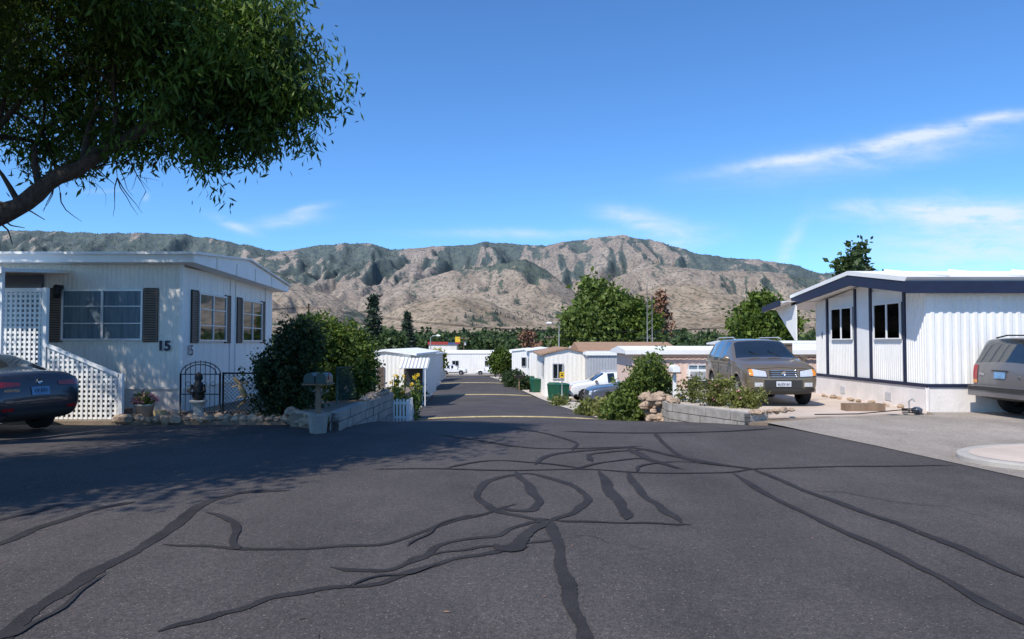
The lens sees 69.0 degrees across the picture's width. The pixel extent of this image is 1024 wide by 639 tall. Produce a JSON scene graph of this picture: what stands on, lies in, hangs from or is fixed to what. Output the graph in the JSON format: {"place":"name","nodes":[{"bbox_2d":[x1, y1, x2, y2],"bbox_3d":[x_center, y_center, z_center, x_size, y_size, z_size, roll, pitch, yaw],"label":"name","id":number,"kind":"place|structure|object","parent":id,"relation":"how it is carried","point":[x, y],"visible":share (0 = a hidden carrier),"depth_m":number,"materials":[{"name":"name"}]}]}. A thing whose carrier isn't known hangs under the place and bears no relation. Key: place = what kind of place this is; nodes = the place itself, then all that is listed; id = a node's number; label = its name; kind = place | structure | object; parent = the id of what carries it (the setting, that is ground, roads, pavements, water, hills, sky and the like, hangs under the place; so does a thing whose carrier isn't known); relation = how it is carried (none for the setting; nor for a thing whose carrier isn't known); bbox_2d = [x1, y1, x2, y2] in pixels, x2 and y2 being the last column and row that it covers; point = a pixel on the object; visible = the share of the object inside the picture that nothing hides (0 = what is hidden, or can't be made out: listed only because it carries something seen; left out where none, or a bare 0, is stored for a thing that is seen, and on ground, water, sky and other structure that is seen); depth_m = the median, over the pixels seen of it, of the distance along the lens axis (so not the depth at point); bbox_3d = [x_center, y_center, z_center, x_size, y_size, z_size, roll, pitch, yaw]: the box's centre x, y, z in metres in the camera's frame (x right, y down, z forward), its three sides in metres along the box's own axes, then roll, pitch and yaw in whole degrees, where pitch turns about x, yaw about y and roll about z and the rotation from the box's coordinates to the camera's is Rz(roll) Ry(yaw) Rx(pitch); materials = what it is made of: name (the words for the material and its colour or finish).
{"place":"outdoors","nodes":[
{"label":"outdoors","id":0,"kind":"place"},
{"bbox_2d":[3,275,132,416],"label":"porch deck","id":1,"kind":"structure","parent":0,"point":[24,281],"depth_m":16.91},
{"bbox_2d":[3,288,123,418],"bbox_3d":[-10.115,0.715,15.400,4.170,2.750,0.110,0,-2,0],"label":"porch lattice","id":2,"kind":"object","parent":1,"relation":"attached to","point":[42,332],"visible":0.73,"depth_m":15.38,"materials":[{"name":"wood"}]},
{"bbox_2d":[0,230,834,337],"bbox_3d":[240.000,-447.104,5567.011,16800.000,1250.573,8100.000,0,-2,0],"label":"mountains","id":3,"kind":"structure","parent":0,"point":[699,295],"depth_m":6309.18,"materials":[{"name":"stone"}]},
{"bbox_2d":[2,230,826,327],"bbox_3d":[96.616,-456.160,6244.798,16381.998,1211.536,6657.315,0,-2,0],"label":"mountain pines","id":4,"kind":"object","parent":3,"relation":"on","point":[407,261],"visible":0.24,"depth_m":7756.08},
{"bbox_2d":[447,374,499,374],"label":"asphalt cross street","id":5,"kind":"structure","parent":0,"point":[471,374],"depth_m":129.66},
{"bbox_2d":[445,364,466,374],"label":"white suv","id":6,"kind":"object","parent":5,"relation":"on","point":[455,369],"visible":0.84,"depth_m":125.42,"materials":[{"name":"paint"}]},
{"bbox_2d":[419,375,602,419],"bbox_3d":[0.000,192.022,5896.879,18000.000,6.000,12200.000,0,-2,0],"label":"ground","id":7,"kind":"structure","parent":0,"point":[574,400],"depth_m":46.61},
{"bbox_2d":[0,0,365,244],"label":"ash tree","id":8,"kind":"object","parent":7,"relation":"on","point":[221,65],"visible":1,"depth_m":10.37,"materials":[{"name":"green plant"}]},
{"bbox_2d":[0,387,418,424],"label":"garden terrace","id":9,"kind":"structure","parent":7,"relation":"on","point":[229,405],"depth_m":15.09,"materials":[{"name":"soil"}]},
{"bbox_2d":[0,266,70,423],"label":"porch awning","id":10,"kind":"object","parent":9,"relation":"on","point":[3,271],"visible":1,"depth_m":14.85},
{"bbox_2d":[0,264,184,412],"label":"front siding","id":11,"kind":"object","parent":9,"relation":"on","point":[146,366],"visible":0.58,"depth_m":16.99,"materials":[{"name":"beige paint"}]},
{"bbox_2d":[52,284,63,297],"bbox_3d":[-10.300,-0.634,16.876,0.180,0.320,0.266,0,-2,0],"label":"porch lamp","id":12,"kind":"object","parent":11,"relation":"attached to","point":[56,290],"visible":1,"depth_m":16.78,"materials":[{"name":"black metal"}]},
{"bbox_2d":[49,288,158,341],"bbox_3d":[-9.340,-0.101,16.974,2.520,1.240,0.075,0,-2,0],"label":"front window","id":13,"kind":"structure","parent":11,"relation":"attached to","point":[103,314],"depth_m":16.97,"materials":[{"name":"glass"}]},
{"bbox_2d":[133,403,166,417],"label":"flower pots","id":14,"kind":"object","parent":9,"relation":"on","point":[146,410],"visible":0.69,"depth_m":15.54,"materials":[{"name":"ceramic"}]},
{"bbox_2d":[129,390,158,406],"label":"pink flowers","id":15,"kind":"object","parent":14,"relation":"in","point":[147,397],"visible":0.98,"depth_m":15.61,"materials":[{"name":"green plant"}]},
{"bbox_2d":[187,372,207,417],"bbox_3d":[-6.550,1.595,15.557,0.403,1.000,0.360,0,-2,0],"label":"garden statue","id":16,"kind":"object","parent":9,"relation":"on","point":[198,401],"visible":0.84,"depth_m":15.47,"materials":[{"name":"stone"}]},
{"bbox_2d":[179,360,220,414],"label":"iron garden gate","id":17,"kind":"structure","parent":9,"relation":"on","point":[190,374],"depth_m":16.05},
{"bbox_2d":[112,406,329,428],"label":"border rocks","id":18,"kind":"object","parent":9,"relation":"on","point":[170,417],"visible":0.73,"depth_m":15.06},
{"bbox_2d":[183,267,271,410],"bbox_3d":[-7.540,0.561,20.182,0.080,3.360,6.380,0,-2,0],"label":"side siding","id":19,"kind":"object","parent":9,"relation":"on","point":[227,357],"visible":0.48,"depth_m":19.26,"materials":[{"name":"white paint"}]},
{"bbox_2d":[190,289,264,342],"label":"side windows","id":20,"kind":"structure","parent":19,"relation":"attached to","point":[210,317],"depth_m":19.27,"materials":[{"name":"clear glass"}]},
{"bbox_2d":[222,372,314,414],"bbox_3d":[-5.263,1.678,16.139,2.010,1.070,0.227,0,-2,-7],"label":"chain link fence","id":21,"kind":"object","parent":9,"relation":"on","point":[223,389],"visible":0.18,"depth_m":16.09,"materials":[{"name":"black metal"}]},
{"bbox_2d":[230,377,253,407],"bbox_3d":[-5.795,1.560,15.979,0.509,0.668,0.140,0,-2,0],"label":"lizard ornament","id":22,"kind":"object","parent":21,"relation":"attached to","point":[243,392],"visible":0.89,"depth_m":15.96,"materials":[{"name":"paint"}]},
{"bbox_2d":[232,309,334,416],"bbox_3d":[-4.777,1.061,15.708,2.004,2.551,1.610,0,-2,0],"label":"dark hedge","id":23,"kind":"object","parent":9,"relation":"on","point":[297,348],"visible":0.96,"depth_m":15.38,"materials":[{"name":"green plant"}]},
{"bbox_2d":[294,308,387,403],"bbox_3d":[-4.309,0.965,18.195,2.579,2.532,2.084,0,-2,0],"label":"green shrub","id":24,"kind":"object","parent":9,"relation":"on","point":[359,355],"visible":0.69,"depth_m":17.82,"materials":[{"name":"green plant"}]},
{"bbox_2d":[336,366,374,403],"bbox_3d":[-4.050,1.681,17.806,1.144,1.170,2.544,0,-2,0],"label":"chain link fence","id":25,"kind":"object","parent":9,"relation":"on","point":[337,377],"visible":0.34,"depth_m":17.00,"materials":[{"name":"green metal"}]},
{"bbox_2d":[299,303,317,311],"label":"utility pole","id":26,"kind":"object","parent":7,"relation":"on","point":[308,308],"visible":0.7,"depth_m":90.03,"materials":[{"name":"brown wood"}]},
{"bbox_2d":[275,307,814,339],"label":"power lines","id":27,"kind":"object","parent":26,"relation":"attached to","point":[509,329],"visible":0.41,"depth_m":91.66,"materials":[{"name":"black metal"}]},
{"bbox_2d":[290,396,359,429],"bbox_3d":[-3.760,2.104,16.466,1.080,0.440,5.350,0,-2,0],"label":"raised garden bed","id":28,"kind":"object","parent":7,"relation":"on","point":[333,405],"visible":0.21,"depth_m":15.51,"materials":[{"name":"soil"}]},
{"bbox_2d":[330,392,393,430],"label":"block retaining wall","id":29,"kind":"structure","parent":7,"relation":"on","point":[378,408],"depth_m":15.73,"materials":[{"name":"concrete"}]},
{"bbox_2d":[362,292,384,347],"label":"spruce tree","id":30,"kind":"object","parent":7,"relation":"on","point":[373,308],"visible":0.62,"depth_m":99.60,"materials":[{"name":"green plant"}]},
{"bbox_2d":[374,351,400,353],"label":"walls","id":31,"kind":"structure","parent":7,"relation":"on","point":[384,352],"depth_m":35.99,"materials":[{"name":"metal"}]},
{"bbox_2d":[374,353,435,397],"bbox_3d":[-6.145,3.148,41.916,2.510,2.570,12.010,0,-2,0],"label":"siding","id":32,"kind":"object","parent":31,"relation":"attached to","point":[392,362],"visible":0.33,"depth_m":35.96,"materials":[{"name":"beige paint"}]},
{"bbox_2d":[374,348,440,355],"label":"roof","id":33,"kind":"structure","parent":31,"relation":"on","point":[415,351],"depth_m":38.59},
{"bbox_2d":[376,326,409,349],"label":"green tree","id":34,"kind":"object","parent":7,"relation":"on","point":[391,338],"visible":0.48,"depth_m":95.17,"materials":[{"name":"green plant"}]},
{"bbox_2d":[393,397,413,420],"bbox_3d":[-3.062,2.449,19.752,0.775,0.760,1.040,0,-2,0],"label":"white picket fence","id":35,"kind":"object","parent":7,"relation":"on","point":[409,416],"visible":0.47,"depth_m":19.24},
{"bbox_2d":[400,310,419,347],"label":"spruce tree","id":36,"kind":"object","parent":7,"relation":"on","point":[405,325],"visible":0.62,"depth_m":234.33,"materials":[{"name":"green plant"}]},
{"bbox_2d":[428,342,458,349],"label":"distant shop building","id":37,"kind":"structure","parent":7,"relation":"on","point":[447,345],"depth_m":214.84,"materials":[{"name":"beige paint"}]},
{"bbox_2d":[498,368,532,389],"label":"hedge","id":38,"kind":"object","parent":7,"relation":"on","point":[508,379],"visible":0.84,"depth_m":62.56,"materials":[{"name":"green plant"}]},
{"bbox_2d":[515,328,542,348],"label":"dead brown tree","id":39,"kind":"object","parent":7,"relation":"on","point":[527,336],"visible":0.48,"depth_m":149.05,"materials":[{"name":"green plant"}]},
{"bbox_2d":[272,324,814,349],"bbox_3d":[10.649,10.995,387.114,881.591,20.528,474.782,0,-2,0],"label":"distant trees","id":40,"kind":"object","parent":7,"relation":"on","point":[488,340],"visible":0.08,"depth_m":264.07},
{"bbox_2d":[272,327,815,369],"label":"distant trees","id":41,"kind":"object","parent":7,"relation":"on","point":[675,341],"depth_m":99.29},
{"bbox_2d":[544,349,582,354],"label":"walls","id":42,"kind":"structure","parent":7,"relation":"on","point":[566,351],"depth_m":47.98,"materials":[{"name":"metal"}]},
{"bbox_2d":[533,346,584,354],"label":"roof","id":43,"kind":"structure","parent":42,"relation":"on","point":[547,350],"depth_m":49.59,"materials":[{"name":"brown"}]},
{"bbox_2d":[537,354,584,397],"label":"siding","id":44,"kind":"object","parent":42,"relation":"attached to","point":[573,367],"visible":0.45,"depth_m":47.93,"materials":[{"name":"beige paint"}]},
{"bbox_2d":[542,361,562,378],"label":"windows","id":45,"kind":"structure","parent":44,"relation":"attached to","point":[556,369],"depth_m":47.87,"materials":[{"name":"white glass"}]},
{"bbox_2d":[547,393,611,419],"bbox_3d":[2.844,3.632,31.921,1.558,1.951,16.048,0,-2,-4],"label":"hedge","id":46,"kind":"object","parent":7,"relation":"on","point":[587,406],"visible":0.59,"depth_m":28.70,"materials":[{"name":"green plant"}]},
{"bbox_2d":[546,293,615,346],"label":"willow tree","id":47,"kind":"object","parent":7,"relation":"on","point":[577,316],"visible":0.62,"depth_m":104.36,"materials":[{"name":"green plant"}]},
{"bbox_2d":[568,370,616,400],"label":"pickup truck","id":48,"kind":"object","parent":7,"relation":"on","point":[576,390],"visible":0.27,"depth_m":41.52,"materials":[{"name":"paint"}]},
{"bbox_2d":[556,266,640,341],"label":"willow tree","id":49,"kind":"object","parent":7,"relation":"on","point":[601,294],"visible":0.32,"depth_m":106.71,"materials":[{"name":"green plant"}]},
{"bbox_2d":[581,352,616,379],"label":"grey metal shed","id":50,"kind":"structure","parent":7,"relation":"on","point":[596,362],"depth_m":45.93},
{"bbox_2d":[584,380,619,402],"bbox_3d":[5.795,3.178,33.416,5.002,1.722,2.226,0,-2,-6],"label":"car","id":51,"kind":"object","parent":7,"relation":"on","point":[593,391],"visible":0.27,"depth_m":32.41,"materials":[{"name":"blue paint"}]},
{"bbox_2d":[596,342,677,420],"bbox_3d":[3.461,1.794,20.326,2.368,2.394,1.838,0,-2,0],"label":"green shrub","id":52,"kind":"object","parent":7,"relation":"on","point":[623,402],"visible":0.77,"depth_m":20.05,"materials":[{"name":"green plant"}]},
{"bbox_2d":[611,292,666,341],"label":"green tree","id":53,"kind":"object","parent":7,"relation":"on","point":[640,310],"visible":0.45,"depth_m":105.90,"materials":[{"name":"green plant"}]},
{"bbox_2d":[638,391,672,420],"bbox_3d":[3.674,2.246,18.445,1.004,0.891,1.296,0,-2,0],"label":"rock pile","id":54,"kind":"object","parent":7,"relation":"on","point":[650,403],"visible":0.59,"depth_m":18.09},
{"bbox_2d":[649,288,678,338],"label":"dead brown tree","id":55,"kind":"object","parent":7,"relation":"on","point":[661,301],"visible":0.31,"depth_m":117.08,"materials":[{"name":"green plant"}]},
{"bbox_2d":[642,400,751,424],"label":"block retaining wall","id":56,"kind":"structure","parent":7,"relation":"on","point":[670,412],"depth_m":16.17,"materials":[{"name":"concrete"}]},
{"bbox_2d":[668,387,767,421],"bbox_3d":[4.625,2.214,20.250,1.450,0.260,10.380,0,-2,0],"label":"gravel bed","id":57,"kind":"object","parent":7,"relation":"on","point":[759,417],"visible":0.23,"depth_m":16.68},
{"bbox_2d":[668,364,680,397],"bbox_3d":[4.050,1.605,18.558,0.260,0.970,0.480,0,-2,0],"label":"white mailbox","id":58,"kind":"object","parent":57,"relation":"on","point":[674,370],"visible":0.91,"depth_m":18.51,"materials":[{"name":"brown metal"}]},
{"bbox_2d":[674,371,769,408],"bbox_3d":[4.731,1.742,17.253,1.249,1.103,2.800,1,-2,-22],"label":"rose bush","id":59,"kind":"object","parent":57,"relation":"on","point":[735,396],"visible":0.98,"depth_m":16.97,"materials":[{"name":"green plant"}]},
{"bbox_2d":[721,284,810,340],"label":"green tree","id":60,"kind":"object","parent":7,"relation":"on","point":[750,320],"visible":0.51,"depth_m":89.98,"materials":[{"name":"green plant"}]},
{"bbox_2d":[749,389,934,425],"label":"garden terrace","id":61,"kind":"structure","parent":7,"relation":"on","point":[761,423],"depth_m":15.56,"materials":[{"name":"concrete"}]},
{"bbox_2d":[816,287,928,411],"bbox_3d":[9.580,0.648,20.365,0.060,3.199,6.350,0,-2,0],"label":"side siding","id":62,"kind":"object","parent":61,"relation":"on","point":[863,365],"visible":0.91,"depth_m":19.80,"materials":[{"name":"white paint"}]},
{"bbox_2d":[830,302,902,339],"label":"side windows","id":63,"kind":"structure","parent":62,"relation":"attached to","point":[887,320],"depth_m":19.47,"materials":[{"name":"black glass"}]},
{"bbox_2d":[925,293,1023,411],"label":"front siding","id":64,"kind":"object","parent":61,"relation":"on","point":[962,329],"visible":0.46,"depth_m":17.23,"materials":[{"name":"white paint"}]},
{"bbox_2d":[810,235,883,325],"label":"green tree","id":65,"kind":"object","parent":7,"relation":"on","point":[853,259],"visible":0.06,"depth_m":45.60,"materials":[{"name":"green plant"}]},
{"bbox_2d":[828,288,967,387],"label":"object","id":66,"kind":"object","parent":7,"relation":"on","point":[849,293],"visible":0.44,"depth_m":21.10,"materials":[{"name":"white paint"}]},
{"bbox_2d":[790,271,1023,300],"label":"roof","id":67,"kind":"structure","parent":66,"relation":"on","point":[955,276],"depth_m":18.25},
{"bbox_2d":[791,275,1023,305],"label":"fascia","id":68,"kind":"structure","parent":67,"relation":"attached to","point":[942,286],"depth_m":16.98,"materials":[{"name":"metal"}]},
{"bbox_2d":[762,300,820,342],"bbox_3d":[12.300,0.076,24.605,7.400,1.370,2.090,0,-2,0],"label":"side awning","id":69,"kind":"object","parent":68,"relation":"attached to","point":[786,311],"visible":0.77,"depth_m":24.24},
{"bbox_2d":[884,269,1023,276],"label":"roof seams","id":70,"kind":"object","parent":67,"relation":"attached to","point":[957,271],"visible":0.82,"depth_m":18.60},
{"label":"walls","id":71,"kind":"object","parent":7,"relation":"on","visible":0},
{"bbox_2d":[512,351,526,375],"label":"siding","id":72,"kind":"object","parent":71,"relation":"on","point":[516,358],"visible":0.33,"depth_m":79.90,"materials":[{"name":"white paint"}]},
{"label":"walls","id":73,"kind":"object","parent":7,"relation":"on","visible":0},
{"bbox_2d":[436,354,439,385],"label":"siding","id":74,"kind":"object","parent":73,"relation":"on","point":[437,369],"visible":0.14,"depth_m":66.37,"materials":[{"name":"white paint"}]},
{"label":"walls","id":75,"kind":"object","parent":7,"relation":"on","visible":0},
{"bbox_2d":[445,354,490,373],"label":"siding","id":76,"kind":"object","parent":75,"relation":"on","point":[471,363],"visible":0.22,"depth_m":136.82,"materials":[{"name":"white paint"}]},
{"bbox_2d":[442,350,511,353],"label":"roof","id":77,"kind":"structure","parent":75,"relation":"on","point":[468,351],"depth_m":138.06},
{"bbox_2d":[0,375,1023,638],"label":"asphalt road","id":78,"kind":"structure","parent":0,"point":[734,557],"depth_m":6.31,"materials":[{"name":"asphalt"}]},
{"bbox_2d":[0,353,78,427],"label":"dark sedan","id":79,"kind":"object","parent":78,"relation":"on","point":[32,395],"visible":1,"depth_m":13.01,"materials":[{"name":"blue paint"}]},
{"bbox_2d":[302,372,333,433],"bbox_3d":[-3.450,1.482,13.260,0.480,1.080,0.480,0,-2,0],"label":"double mailbox","id":80,"kind":"object","parent":78,"relation":"on","point":[318,419],"visible":1,"depth_m":13.15,"materials":[{"name":"grey metal"}]},
{"bbox_2d":[387,373,422,420],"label":"sunflowers","id":81,"kind":"object","parent":78,"relation":"on","point":[398,394],"visible":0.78,"depth_m":20.15,"materials":[{"name":"green plant"}]},
{"bbox_2d":[419,376,445,408],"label":"gravel verge","id":82,"kind":"structure","parent":78,"relation":"on","point":[429,396],"depth_m":43.66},
{"bbox_2d":[399,358,429,406],"bbox_3d":[-4.620,2.977,35.423,1.359,2.300,1.000,0,-2,0],"label":"striped awning","id":83,"kind":"object","parent":82,"relation":"on","point":[412,366],"visible":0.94,"depth_m":35.68,"materials":[{"name":"grey metal"}]},
{"bbox_2d":[414,416,591,419],"bbox_3d":[-0.180,3.346,25.306,6.500,0.146,0.420,0,-2,0],"label":"speed bump","id":84,"kind":"object","parent":78,"relation":"on","point":[505,416],"visible":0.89,"depth_m":25.18,"materials":[{"name":"asphalt"}]},
{"bbox_2d":[0,427,1023,638],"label":"crack sealer lines","id":85,"kind":"object","parent":78,"relation":"on","point":[566,581],"visible":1,"depth_m":6.05,"materials":[{"name":"asphalt"}]},
{"bbox_2d":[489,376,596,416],"bbox_3d":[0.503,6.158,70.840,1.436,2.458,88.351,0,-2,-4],"label":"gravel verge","id":86,"kind":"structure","parent":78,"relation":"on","point":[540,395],"depth_m":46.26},
{"bbox_2d":[485,345,511,376],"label":"round bush","id":87,"kind":"object","parent":86,"relation":"on","point":[499,360],"visible":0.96,"depth_m":95.12,"materials":[{"name":"green plant"}]},
{"bbox_2d":[529,378,540,391],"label":"wheeled trash bin","id":88,"kind":"object","parent":86,"relation":"on","point":[535,384],"visible":0.9,"depth_m":53.64,"materials":[{"name":"green plastic"}]},
{"bbox_2d":[547,382,558,399],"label":"wheeled trash bin","id":89,"kind":"object","parent":86,"relation":"on","point":[551,387],"visible":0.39,"depth_m":42.01,"materials":[{"name":"green plastic"}]},
{"bbox_2d":[554,383,569,397],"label":"wheeled trash bin","id":90,"kind":"object","parent":86,"relation":"on","point":[565,388],"visible":0.56,"depth_m":40.64,"materials":[{"name":"green plastic"}]},
{"bbox_2d":[956,444,1023,469],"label":"concrete kerb island","id":91,"kind":"structure","parent":78,"relation":"on","point":[1009,456],"depth_m":10.08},
{"bbox_2d":[0,0,1023,273],"label":"sky","id":92,"kind":"structure","parent":0,"point":[779,131],"materials":[{"name":"blue"}]},
{"bbox_2d":[685,389,927,417],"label":"concrete driveway","id":93,"kind":"structure","parent":0,"point":[818,403],"depth_m":18.12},
{"bbox_2d":[359,389,903,414],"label":"edging rocks","id":94,"kind":"object","parent":93,"relation":"on","point":[382,392],"visible":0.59,"depth_m":17.26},
{"bbox_2d":[706,337,815,403],"bbox_3d":[6.720,1.349,20.501,2.226,1.736,4.591,0,-2,2],"label":"champagne suv","id":95,"kind":"object","parent":93,"relation":"on","point":[774,367],"visible":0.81,"depth_m":18.99,"materials":[{"name":"paint"}]},
{"bbox_2d":[841,403,885,410],"bbox_3d":[8.150,2.030,17.294,0.900,0.170,0.300,0,-2,0],"label":"wooden planter box","id":96,"kind":"object","parent":93,"relation":"on","point":[863,407],"visible":0.96,"depth_m":17.14,"materials":[{"name":"brown wood"}]},
{"bbox_2d":[814,398,922,414],"bbox_3d":[7.898,1.917,16.380,2.599,0.348,0.291,0,-2,-12],"label":"garden tap and hose","id":97,"kind":"object","parent":93,"relation":"on","point":[916,410],"visible":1,"depth_m":16.44,"materials":[{"name":"rubber"}]},
{"bbox_2d":[768,412,1023,477],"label":"driveway","id":98,"kind":"structure","parent":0,"point":[945,436],"depth_m":13.55,"materials":[{"name":"grey concrete"}]},
{"bbox_2d":[968,335,1023,413],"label":"silver suv","id":99,"kind":"object","parent":98,"relation":"on","point":[998,371],"visible":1,"depth_m":16.13,"materials":[{"name":"grey paint"}]},
{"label":"walls","id":100,"kind":"object","parent":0,"visible":0},
{"bbox_2d":[610,346,815,353],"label":"roof","id":101,"kind":"structure","parent":100,"relation":"on","point":[695,349],"depth_m":30.43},
{"bbox_2d":[617,353,816,388],"bbox_3d":[9.925,2.673,32.176,10.150,2.500,4.510,0,-2,0],"label":"siding","id":102,"kind":"object","parent":100,"relation":"attached to","point":[624,360],"visible":0.15,"depth_m":29.96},
{"bbox_2d":[629,355,815,380],"bbox_3d":[9.950,1.924,29.684,10.500,1.000,0.400,0,-2,0],"label":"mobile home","id":103,"kind":"object","parent":100,"relation":"attached to","point":[689,372],"depth_m":29.77,"materials":[{"name":"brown metal"}]},
{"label":"walls","id":104,"kind":"object","parent":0,"visible":0},
{"bbox_2d":[570,342,672,351],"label":"roof","id":105,"kind":"structure","parent":104,"relation":"on","point":[596,346],"depth_m":57.45,"materials":[{"name":"brown"}]},
{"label":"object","id":106,"kind":"object","parent":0,"visible":0},
{"bbox_2d":[0,251,291,291],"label":"roof","id":107,"kind":"structure","parent":106,"relation":"on","point":[249,272],"depth_m":16.70,"materials":[{"name":"beige paint"}]},
{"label":"walls","id":108,"kind":"object","parent":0,"visible":0},
{"bbox_2d":[527,351,536,377],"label":"siding","id":109,"kind":"object","parent":108,"relation":"on","point":[532,368],"visible":0.27,"depth_m":63.91,"materials":[{"name":"white paint"}]},
{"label":"walls","id":110,"kind":"object","parent":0,"visible":0},
{"bbox_2d":[706,341,815,343],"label":"roof","id":111,"kind":"structure","parent":110,"relation":"on","point":[792,342],"depth_m":57.76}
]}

